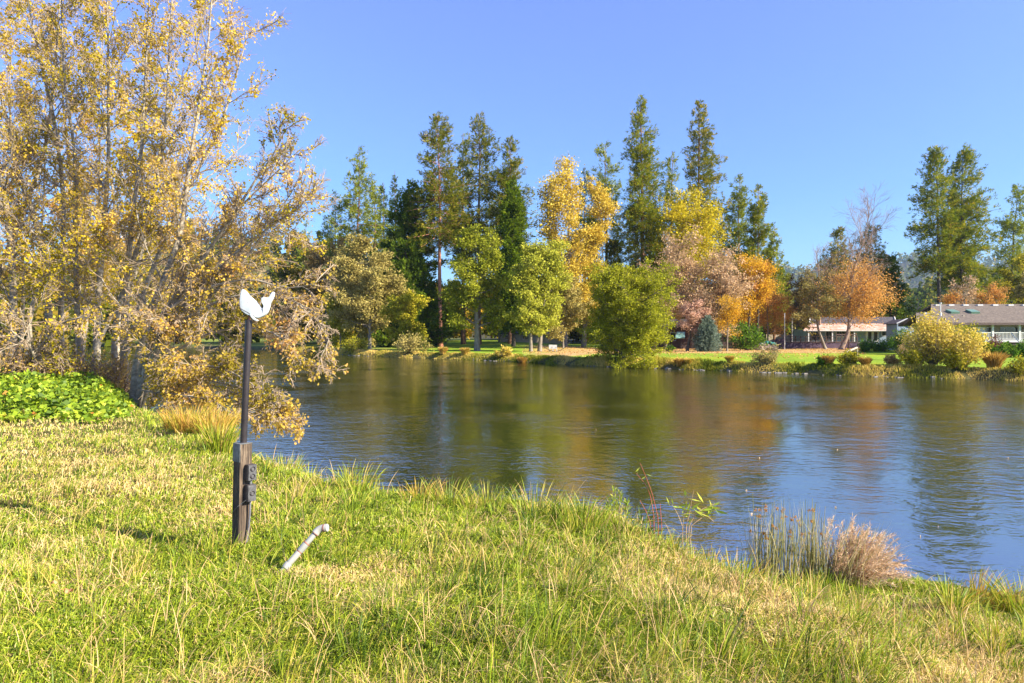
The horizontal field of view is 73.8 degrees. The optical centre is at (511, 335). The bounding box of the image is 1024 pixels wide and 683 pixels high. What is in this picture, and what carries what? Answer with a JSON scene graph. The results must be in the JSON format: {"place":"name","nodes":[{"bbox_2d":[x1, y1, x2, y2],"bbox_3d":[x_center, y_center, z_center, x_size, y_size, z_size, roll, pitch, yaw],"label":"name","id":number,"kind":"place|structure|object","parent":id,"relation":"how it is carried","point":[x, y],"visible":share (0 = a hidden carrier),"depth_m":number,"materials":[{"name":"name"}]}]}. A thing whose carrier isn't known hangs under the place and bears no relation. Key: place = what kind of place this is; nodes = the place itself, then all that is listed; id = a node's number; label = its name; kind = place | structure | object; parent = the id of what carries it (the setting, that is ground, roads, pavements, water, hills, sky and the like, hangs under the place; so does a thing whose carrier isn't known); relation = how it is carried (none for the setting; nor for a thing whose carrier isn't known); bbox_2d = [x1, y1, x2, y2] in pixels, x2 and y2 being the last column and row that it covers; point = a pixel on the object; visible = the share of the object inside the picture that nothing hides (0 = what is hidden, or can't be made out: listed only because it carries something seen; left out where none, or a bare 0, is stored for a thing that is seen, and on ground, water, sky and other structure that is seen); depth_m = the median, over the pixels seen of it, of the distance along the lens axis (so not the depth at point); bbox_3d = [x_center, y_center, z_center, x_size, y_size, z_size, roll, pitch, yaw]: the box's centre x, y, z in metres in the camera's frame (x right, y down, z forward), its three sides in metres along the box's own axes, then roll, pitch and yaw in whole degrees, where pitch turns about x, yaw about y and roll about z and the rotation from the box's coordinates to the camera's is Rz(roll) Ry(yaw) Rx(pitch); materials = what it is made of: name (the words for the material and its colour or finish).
{"place":"outdoors","nodes":[
{"label":"outdoors","id":0,"kind":"place"},
{"bbox_2d":[0,345,1023,592],"bbox_3d":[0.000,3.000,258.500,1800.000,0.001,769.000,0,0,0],"label":"river water","id":1,"kind":"structure","parent":0,"point":[908,459],"depth_m":19.11,"materials":[{"name":"blue liquid"}]},
{"bbox_2d":[0,242,1023,682],"bbox_3d":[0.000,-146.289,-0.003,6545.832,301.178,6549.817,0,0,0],"label":"ground","id":2,"kind":"structure","parent":0,"point":[488,346],"depth_m":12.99,"materials":[{"name":"green plant"}]},
{"bbox_2d":[0,0,46,253],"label":"alder tree","id":3,"kind":"object","parent":2,"relation":"on","point":[8,56],"visible":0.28,"depth_m":25.40,"materials":[{"name":"yellow plant"}]},
{"bbox_2d":[0,329,69,385],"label":"brush thicket","id":4,"kind":"object","parent":2,"relation":"on","point":[14,358],"visible":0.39,"depth_m":17.37,"materials":[{"name":"brown plant"}]},
{"bbox_2d":[0,0,92,368],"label":"alder tree","id":5,"kind":"object","parent":2,"relation":"on","point":[20,304],"visible":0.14,"depth_m":29.37,"materials":[{"name":"yellow plant"}]},
{"bbox_2d":[0,0,114,369],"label":"alder tree","id":6,"kind":"object","parent":2,"relation":"on","point":[12,253],"visible":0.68,"depth_m":20.35,"materials":[{"name":"yellow plant"}]},
{"bbox_2d":[0,365,136,424],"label":"bramble bush","id":7,"kind":"object","parent":2,"relation":"on","point":[29,391],"visible":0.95,"depth_m":13.98,"materials":[{"name":"green plant"}]},
{"bbox_2d":[18,326,118,395],"bbox_3d":[-11.871,0.658,18.303,2.604,2.016,2.690,0,0,31],"label":"brush thicket","id":8,"kind":"object","parent":2,"relation":"on","point":[73,362],"visible":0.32,"depth_m":18.07,"materials":[{"name":"brown plant"}]},
{"bbox_2d":[0,0,143,374],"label":"alder tree","id":9,"kind":"object","parent":2,"relation":"on","point":[46,233],"visible":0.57,"depth_m":20.60,"materials":[{"name":"yellow plant"}]},
{"bbox_2d":[0,197,172,378],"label":"alder tree","id":10,"kind":"object","parent":2,"relation":"on","point":[39,286],"visible":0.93,"depth_m":17.34,"materials":[{"name":"yellow plant"}]},
{"bbox_2d":[18,0,156,358],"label":"alder tree","id":11,"kind":"object","parent":2,"relation":"on","point":[89,137],"visible":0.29,"depth_m":27.16,"materials":[{"name":"yellow plant"}]},
{"bbox_2d":[68,342,153,395],"bbox_3d":[-10.552,0.983,18.018,1.781,1.601,1.892,0,0,18],"label":"brush thicket","id":12,"kind":"object","parent":2,"relation":"on","point":[119,370],"visible":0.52,"depth_m":17.64,"materials":[{"name":"brown plant"}]},
{"bbox_2d":[0,0,244,371],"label":"alder tree","id":13,"kind":"object","parent":2,"relation":"on","point":[98,183],"visible":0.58,"depth_m":19.97,"materials":[{"name":"yellow plant"}]},
{"bbox_2d":[52,0,193,359],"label":"alder tree","id":14,"kind":"object","parent":2,"relation":"on","point":[133,135],"visible":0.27,"depth_m":25.29,"materials":[{"name":"yellow plant"}]},
{"bbox_2d":[0,219,347,346],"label":"hillside wood","id":15,"kind":"object","parent":2,"relation":"on","point":[40,313],"visible":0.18,"depth_m":270.02,"materials":[{"name":"brown plant"}]},
{"bbox_2d":[160,401,224,434],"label":"grass tussock","id":16,"kind":"object","parent":2,"relation":"on","point":[183,423],"depth_m":10.88,"materials":[{"name":"yellow plant"}]},
{"bbox_2d":[64,0,326,393],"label":"alder tree","id":17,"kind":"object","parent":2,"relation":"on","point":[236,48],"visible":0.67,"depth_m":18.44,"materials":[{"name":"yellow plant"}]},
{"bbox_2d":[79,0,349,444],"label":"alder tree","id":18,"kind":"object","parent":2,"relation":"on","point":[195,373],"visible":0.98,"depth_m":16.05,"materials":[{"name":"yellow plant"}]},
{"bbox_2d":[188,405,240,435],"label":"grass tussock","id":19,"kind":"object","parent":2,"relation":"on","point":[216,422],"depth_m":10.48,"materials":[{"name":"yellow plant"}]},
{"bbox_2d":[189,422,240,454],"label":"grass tussock","id":20,"kind":"object","parent":2,"relation":"on","point":[215,442],"depth_m":9.12,"materials":[{"name":"green plant"}]},
{"bbox_2d":[232,320,256,546],"bbox_3d":[-1.987,0.804,5.061,0.173,1.838,0.122,0,0,38],"label":"utility post","id":21,"kind":"object","parent":2,"relation":"on","point":[244,476],"visible":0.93,"depth_m":5.05,"materials":[{"name":"brown wood"}]},
{"bbox_2d":[240,289,274,320],"bbox_3d":[-1.896,-0.222,5.073,0.254,0.239,0.050,0,0,0],"label":"whale ornament","id":22,"kind":"object","parent":21,"relation":"attached to","point":[251,307],"visible":1,"depth_m":5.06,"materials":[{"name":"white paint"}]},
{"bbox_2d":[268,248,324,344],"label":"broadleaf tree","id":23,"kind":"object","parent":2,"relation":"on","point":[296,272],"visible":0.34,"depth_m":163.65,"materials":[{"name":"grey plant"}]},
{"bbox_2d":[278,524,328,571],"bbox_3d":[-1.392,1.428,4.555,0.337,0.312,0.076,0,0,-25],"label":"bent pipe","id":24,"kind":"object","parent":2,"relation":"on","point":[304,545],"visible":0.98,"depth_m":4.54,"materials":[{"name":"grey plastic"}]},
{"bbox_2d":[290,236,357,345],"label":"broadleaf tree","id":25,"kind":"object","parent":2,"relation":"on","point":[313,259],"visible":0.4,"depth_m":140.05,"materials":[{"name":"grey plant"}]},
{"bbox_2d":[317,189,347,344],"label":"pine tree","id":26,"kind":"object","parent":2,"relation":"on","point":[328,234],"visible":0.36,"depth_m":155.11,"materials":[{"name":"green plant"}]},
{"bbox_2d":[320,292,362,347],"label":"broadleaf tree","id":27,"kind":"object","parent":2,"relation":"on","point":[335,323],"visible":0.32,"depth_m":120.59,"materials":[{"name":"green plant"}]},
{"bbox_2d":[326,458,387,494],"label":"grass tussock","id":28,"kind":"object","parent":2,"relation":"on","point":[367,482],"depth_m":7.08,"materials":[{"name":"green plant"}]},
{"bbox_2d":[326,145,390,341],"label":"pine tree","id":29,"kind":"object","parent":2,"relation":"on","point":[355,207],"visible":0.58,"depth_m":151.46,"materials":[{"name":"green plant"}]},
{"bbox_2d":[320,231,414,348],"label":"broadleaf tree","id":30,"kind":"object","parent":2,"relation":"on","point":[367,281],"visible":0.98,"depth_m":112.96,"materials":[{"name":"green plant"}]},
{"bbox_2d":[359,180,394,343],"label":"pine tree","id":31,"kind":"object","parent":2,"relation":"on","point":[377,202],"visible":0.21,"depth_m":157.25,"materials":[{"name":"green plant"}]},
{"bbox_2d":[377,288,433,345],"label":"broadleaf tree","id":32,"kind":"object","parent":2,"relation":"on","point":[402,313],"visible":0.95,"depth_m":106.91,"materials":[{"name":"green plant"}]},
{"bbox_2d":[370,236,453,347],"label":"fir tree","id":33,"kind":"object","parent":2,"relation":"on","point":[410,263],"visible":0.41,"depth_m":126.85,"materials":[{"name":"green plant"}]},
{"bbox_2d":[392,330,434,352],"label":"shrub","id":34,"kind":"object","parent":2,"relation":"on","point":[407,344],"visible":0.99,"depth_m":92.48,"materials":[{"name":"plant"}]},
{"bbox_2d":[376,178,453,346],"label":"fir tree","id":35,"kind":"object","parent":2,"relation":"on","point":[399,215],"visible":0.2,"depth_m":132.61,"materials":[{"name":"green plant"}]},
{"bbox_2d":[403,111,473,346],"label":"pine tree","id":36,"kind":"object","parent":2,"relation":"on","point":[434,211],"visible":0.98,"depth_m":128.50,"materials":[{"name":"green plant"}]},
{"bbox_2d":[420,474,486,507],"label":"grass tussock","id":37,"kind":"object","parent":2,"relation":"on","point":[446,492],"depth_m":6.66,"materials":[{"name":"green plant"}]},
{"bbox_2d":[444,133,484,344],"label":"pine tree","id":38,"kind":"object","parent":2,"relation":"on","point":[463,333],"visible":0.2,"depth_m":141.44,"materials":[{"name":"green plant"}]},
{"bbox_2d":[437,223,510,350],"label":"broadleaf tree","id":39,"kind":"object","parent":2,"relation":"on","point":[471,293],"visible":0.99,"depth_m":96.64,"materials":[{"name":"green plant"}]},
{"bbox_2d":[441,112,513,344],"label":"pine tree","id":40,"kind":"object","parent":2,"relation":"on","point":[486,179],"visible":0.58,"depth_m":135.39,"materials":[{"name":"green plant"}]},
{"bbox_2d":[489,176,529,346],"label":"fir tree","id":41,"kind":"object","parent":2,"relation":"on","point":[514,227],"visible":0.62,"depth_m":118.79,"materials":[{"name":"green plant"}]},
{"bbox_2d":[482,135,537,343],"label":"pine tree","id":42,"kind":"object","parent":2,"relation":"on","point":[512,170],"visible":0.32,"depth_m":132.66,"materials":[{"name":"green plant"}]},
{"bbox_2d":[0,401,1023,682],"bbox_3d":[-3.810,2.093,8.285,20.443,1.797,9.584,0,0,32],"label":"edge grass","id":43,"kind":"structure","parent":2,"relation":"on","point":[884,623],"depth_m":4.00,"materials":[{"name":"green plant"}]},
{"bbox_2d":[496,252,563,351],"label":"broadleaf tree","id":44,"kind":"object","parent":2,"relation":"on","point":[522,276],"visible":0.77,"depth_m":93.70,"materials":[{"name":"green plant"}]},
{"bbox_2d":[501,329,561,343],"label":"pale house","id":45,"kind":"structure","parent":2,"relation":"on","point":[521,338],"depth_m":150.00,"materials":[{"name":"beige"}]},
{"bbox_2d":[503,477,578,517],"bbox_3d":[0.241,1.466,6.082,0.694,0.370,0.743,0,0,-40],"label":"grass tussock","id":46,"kind":"object","parent":2,"relation":"on","point":[514,503],"depth_m":6.11,"materials":[{"name":"green plant"}]},
{"bbox_2d":[505,237,577,351],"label":"broadleaf tree","id":47,"kind":"object","parent":2,"relation":"on","point":[554,305],"visible":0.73,"depth_m":94.66,"materials":[{"name":"green plant"}]},
{"bbox_2d":[531,153,598,346],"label":"broadleaf tree","id":48,"kind":"object","parent":2,"relation":"on","point":[553,207],"visible":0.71,"depth_m":120.41,"materials":[{"name":"yellow plant"}]},
{"bbox_2d":[545,276,595,347],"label":"broadleaf tree","id":49,"kind":"object","parent":2,"relation":"on","point":[573,311],"visible":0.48,"depth_m":109.46,"materials":[{"name":"yellow plant"}]},
{"bbox_2d":[276,280,868,343],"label":"wood","id":50,"kind":"object","parent":2,"relation":"on","point":[576,335],"visible":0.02,"depth_m":173.21,"materials":[{"name":"green plant"}]},
{"bbox_2d":[565,167,598,308],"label":"fir tree","id":51,"kind":"object","parent":2,"relation":"on","point":[584,173],"visible":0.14,"depth_m":149.65,"materials":[{"name":"green plant"}]},
{"bbox_2d":[546,489,618,532],"bbox_3d":[0.651,1.466,5.756,0.655,0.359,0.690,0,0,-35],"label":"grass tussock","id":52,"kind":"object","parent":2,"relation":"on","point":[588,519],"depth_m":5.70,"materials":[{"name":"green plant"}]},
{"bbox_2d":[578,184,622,346],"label":"broadleaf tree","id":53,"kind":"object","parent":2,"relation":"on","point":[605,204],"visible":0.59,"depth_m":122.22,"materials":[{"name":"yellow plant"}]},
{"bbox_2d":[576,141,630,285],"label":"pine tree","id":54,"kind":"object","parent":2,"relation":"on","point":[611,171],"visible":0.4,"depth_m":139.27,"materials":[{"name":"green plant"}]},
{"bbox_2d":[573,256,689,362],"bbox_3d":[11.364,-2.195,65.089,10.429,10.968,12.069,0,0,0],"label":"broadleaf tree","id":55,"kind":"object","parent":2,"relation":"on","point":[636,327],"visible":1,"depth_m":63.26,"materials":[{"name":"green plant"}]},
{"bbox_2d":[609,94,673,298],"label":"fir tree","id":56,"kind":"object","parent":2,"relation":"on","point":[648,216],"visible":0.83,"depth_m":127.00,"materials":[{"name":"green plant"}]},
{"bbox_2d":[288,345,1023,380],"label":"shore grass","id":57,"kind":"structure","parent":2,"relation":"on","point":[601,360],"depth_m":58.85,"materials":[{"name":"green plant"}]},
{"bbox_2d":[629,222,705,348],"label":"broadleaf tree","id":58,"kind":"object","parent":2,"relation":"on","point":[688,265],"visible":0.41,"depth_m":108.76,"materials":[{"name":"pink plant"}]},
{"bbox_2d":[654,152,687,316],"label":"pine tree","id":59,"kind":"object","parent":2,"relation":"on","point":[671,177],"visible":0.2,"depth_m":136.63,"materials":[{"name":"green plant"}]},
{"bbox_2d":[657,319,696,347],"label":"brown house","id":60,"kind":"structure","parent":2,"relation":"on","point":[676,342],"depth_m":121.00,"materials":[{"name":"brown wood"}]},
{"bbox_2d":[652,185,734,323],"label":"broadleaf tree","id":61,"kind":"object","parent":2,"relation":"on","point":[682,215],"visible":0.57,"depth_m":119.44,"materials":[{"name":"yellow plant"}]},
{"bbox_2d":[522,345,865,358],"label":"fallen leaves","id":62,"kind":"object","parent":2,"relation":"on","point":[788,350],"visible":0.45,"depth_m":92.98,"materials":[{"name":"orange plant"}]},
{"bbox_2d":[676,296,714,350],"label":"broadleaf tree","id":63,"kind":"object","parent":2,"relation":"on","point":[693,320],"visible":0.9,"depth_m":97.51,"materials":[{"name":"pink plant"}]},
{"bbox_2d":[666,491,726,551],"bbox_3d":[1.821,2.012,6.729,0.608,0.992,0.222,0,0,-11],"label":"willow shoot","id":64,"kind":"object","parent":2,"relation":"on","point":[708,509],"visible":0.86,"depth_m":6.70,"materials":[{"name":"green plant"}]},
{"bbox_2d":[656,99,740,298],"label":"pine tree","id":65,"kind":"object","parent":2,"relation":"on","point":[706,178],"visible":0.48,"depth_m":127.73,"materials":[{"name":"green plant"}]},
{"bbox_2d":[690,314,723,351],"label":"spruce tree","id":66,"kind":"object","parent":2,"relation":"on","point":[708,338],"visible":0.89,"depth_m":96.25,"materials":[{"name":"grey plant"}]},
{"bbox_2d":[666,244,765,348],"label":"broadleaf tree","id":67,"kind":"object","parent":2,"relation":"on","point":[731,286],"visible":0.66,"depth_m":108.42,"materials":[{"name":"pink plant"}]},
{"bbox_2d":[713,294,747,350],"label":"broadleaf tree","id":68,"kind":"object","parent":2,"relation":"on","point":[732,311],"visible":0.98,"depth_m":98.54,"materials":[{"name":"orange plant"}]},
{"bbox_2d":[718,173,759,332],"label":"pine tree","id":69,"kind":"object","parent":2,"relation":"on","point":[740,209],"visible":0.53,"depth_m":140.25,"materials":[{"name":"green plant"}]},
{"bbox_2d":[723,320,769,349],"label":"shrub","id":70,"kind":"object","parent":2,"relation":"on","point":[746,340],"visible":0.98,"depth_m":103.13,"materials":[{"name":"green plant"}]},
{"bbox_2d":[729,250,786,348],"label":"broadleaf tree","id":71,"kind":"object","parent":2,"relation":"on","point":[754,299],"visible":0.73,"depth_m":112.32,"materials":[{"name":"orange plant"}]},
{"bbox_2d":[733,183,789,346],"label":"pine tree","id":72,"kind":"object","parent":2,"relation":"on","point":[757,219],"visible":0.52,"depth_m":133.98,"materials":[{"name":"green plant"}]},
{"bbox_2d":[740,275,798,343],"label":"broadleaf tree","id":73,"kind":"object","parent":2,"relation":"on","point":[763,320],"visible":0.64,"depth_m":116.33,"materials":[{"name":"brown plant"}]},
{"bbox_2d":[759,225,793,339],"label":"pine tree","id":74,"kind":"object","parent":2,"relation":"on","point":[769,251],"visible":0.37,"depth_m":127.53,"materials":[{"name":"green plant"}]},
{"bbox_2d":[737,493,835,584],"bbox_3d":[3.061,2.402,7.634,1.009,1.241,0.755,0,0,0],"label":"rush clump","id":75,"kind":"object","parent":2,"relation":"on","point":[809,556],"visible":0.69,"depth_m":7.51,"materials":[{"name":"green plant"}]},
{"bbox_2d":[776,272,817,331],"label":"broadleaf tree","id":76,"kind":"object","parent":2,"relation":"on","point":[795,304],"visible":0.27,"depth_m":149.79,"materials":[{"name":"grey plant"}]},
{"bbox_2d":[789,264,849,348],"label":"broadleaf tree","id":77,"kind":"object","parent":2,"relation":"on","point":[807,287],"visible":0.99,"depth_m":111.40,"materials":[{"name":"brown plant"}]},
{"bbox_2d":[785,334,872,347],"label":"wooden deck","id":78,"kind":"structure","parent":2,"relation":"on","point":[810,344],"depth_m":119.00,"materials":[{"name":"wood"}]},
{"bbox_2d":[808,226,867,316],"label":"fir tree","id":79,"kind":"object","parent":2,"relation":"on","point":[835,234],"visible":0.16,"depth_m":141.55,"materials":[{"name":"green plant"}]},
{"bbox_2d":[794,316,894,341],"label":"house","id":80,"kind":"structure","parent":2,"relation":"on","point":[872,333],"depth_m":126.00,"materials":[{"name":"grey"}]},
{"bbox_2d":[776,510,919,591],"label":"plume grass","id":81,"kind":"object","parent":2,"relation":"on","point":[860,562],"depth_m":7.38,"materials":[{"name":"beige plant"}]},
{"bbox_2d":[803,180,901,348],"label":"broadleaf tree","id":82,"kind":"object","parent":2,"relation":"on","point":[846,337],"visible":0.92,"depth_m":110.61,"materials":[{"name":"brown plant"}]},
{"bbox_2d":[808,251,905,348],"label":"broadleaf tree","id":83,"kind":"object","parent":2,"relation":"on","point":[861,294],"visible":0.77,"depth_m":110.54,"materials":[{"name":"orange plant"}]},
{"bbox_2d":[848,224,913,318],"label":"fir tree","id":84,"kind":"object","parent":2,"relation":"on","point":[881,255],"visible":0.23,"depth_m":144.55,"materials":[{"name":"green plant"}]},
{"bbox_2d":[771,251,1010,300],"bbox_3d":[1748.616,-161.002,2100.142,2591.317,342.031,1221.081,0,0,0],"label":"mountain forest","id":85,"kind":"object","parent":2,"relation":"on","point":[911,270],"visible":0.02,"depth_m":2477.67,"materials":[{"name":"green plant"}]},
{"bbox_2d":[869,254,918,327],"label":"fir tree","id":86,"kind":"object","parent":2,"relation":"on","point":[901,312],"visible":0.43,"depth_m":141.42,"materials":[{"name":"green plant"}]},
{"bbox_2d":[791,266,1023,315],"bbox_3d":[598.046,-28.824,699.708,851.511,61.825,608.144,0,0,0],"label":"downstream wood","id":87,"kind":"object","parent":2,"relation":"on","point":[925,292],"visible":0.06,"depth_m":448.11,"materials":[{"name":"green plant"}]},
{"bbox_2d":[896,305,970,364],"bbox_3d":[30.918,0.039,50.425,5.270,4.717,4.918,0,0,0],"label":"shrub","id":88,"kind":"object","parent":2,"relation":"on","point":[928,337],"visible":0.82,"depth_m":50.05,"materials":[{"name":"yellow plant"}]},
{"bbox_2d":[903,145,968,303],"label":"pine tree","id":89,"kind":"object","parent":2,"relation":"on","point":[935,157],"visible":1,"depth_m":137.28,"materials":[{"name":"green plant"}]},
{"bbox_2d":[939,345,972,369],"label":"shrub","id":90,"kind":"object","parent":2,"relation":"on","point":[951,359],"visible":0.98,"depth_m":47.96,"materials":[{"name":"green plant"}]},
{"bbox_2d":[898,303,1023,352],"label":"grey house","id":91,"kind":"structure","parent":2,"relation":"on","point":[1005,322],"depth_m":87.20,"materials":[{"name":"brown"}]},
{"bbox_2d":[930,324,993,368],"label":"shrub","id":92,"kind":"object","parent":2,"relation":"on","point":[976,351],"visible":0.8,"depth_m":48.02,"materials":[{"name":"yellow plant"}]},
{"bbox_2d":[927,569,998,613],"bbox_3d":[3.863,2.251,5.907,0.540,0.378,0.547,0,0,0],"label":"grass tussock","id":93,"kind":"object","parent":2,"relation":"on","point":[962,600],"depth_m":5.90,"materials":[{"name":"green plant"}]},
{"bbox_2d":[948,275,980,303],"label":"broadleaf tree","id":94,"kind":"object","parent":2,"relation":"on","point":[967,294],"visible":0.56,"depth_m":105.47,"materials":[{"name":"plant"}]},
{"bbox_2d":[929,142,1005,301],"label":"pine tree","id":95,"kind":"object","parent":2,"relation":"on","point":[968,209],"visible":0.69,"depth_m":138.52,"materials":[{"name":"green plant"}]},
{"bbox_2d":[968,279,1014,303],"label":"broadleaf tree","id":96,"kind":"object","parent":2,"relation":"on","point":[993,290],"visible":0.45,"depth_m":117.25,"materials":[{"name":"orange plant"}]},
{"bbox_2d":[964,565,1023,611],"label":"grass tussock","id":97,"kind":"object","parent":2,"relation":"on","point":[980,583],"depth_m":6.32,"materials":[{"name":"green plant"}]},
{"bbox_2d":[973,569,1023,615],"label":"grass tussock","id":98,"kind":"object","parent":2,"relation":"on","point":[1017,601],"depth_m":6.25,"materials":[{"name":"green plant"}]},
{"bbox_2d":[977,183,1023,303],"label":"pine tree","id":99,"kind":"object","parent":2,"relation":"on","point":[1016,230],"visible":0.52,"depth_m":145.09,"materials":[{"name":"green plant"}]},
{"bbox_2d":[995,250,1023,303],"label":"broadleaf tree","id":100,"kind":"object","parent":2,"relation":"on","point":[1008,282],"visible":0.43,"depth_m":127.52,"materials":[{"name":"green plant"}]},
{"bbox_2d":[0,0,1023,283],"label":"sky","id":101,"kind":"structure","parent":0,"point":[815,102],"materials":[{"name":"blue"}]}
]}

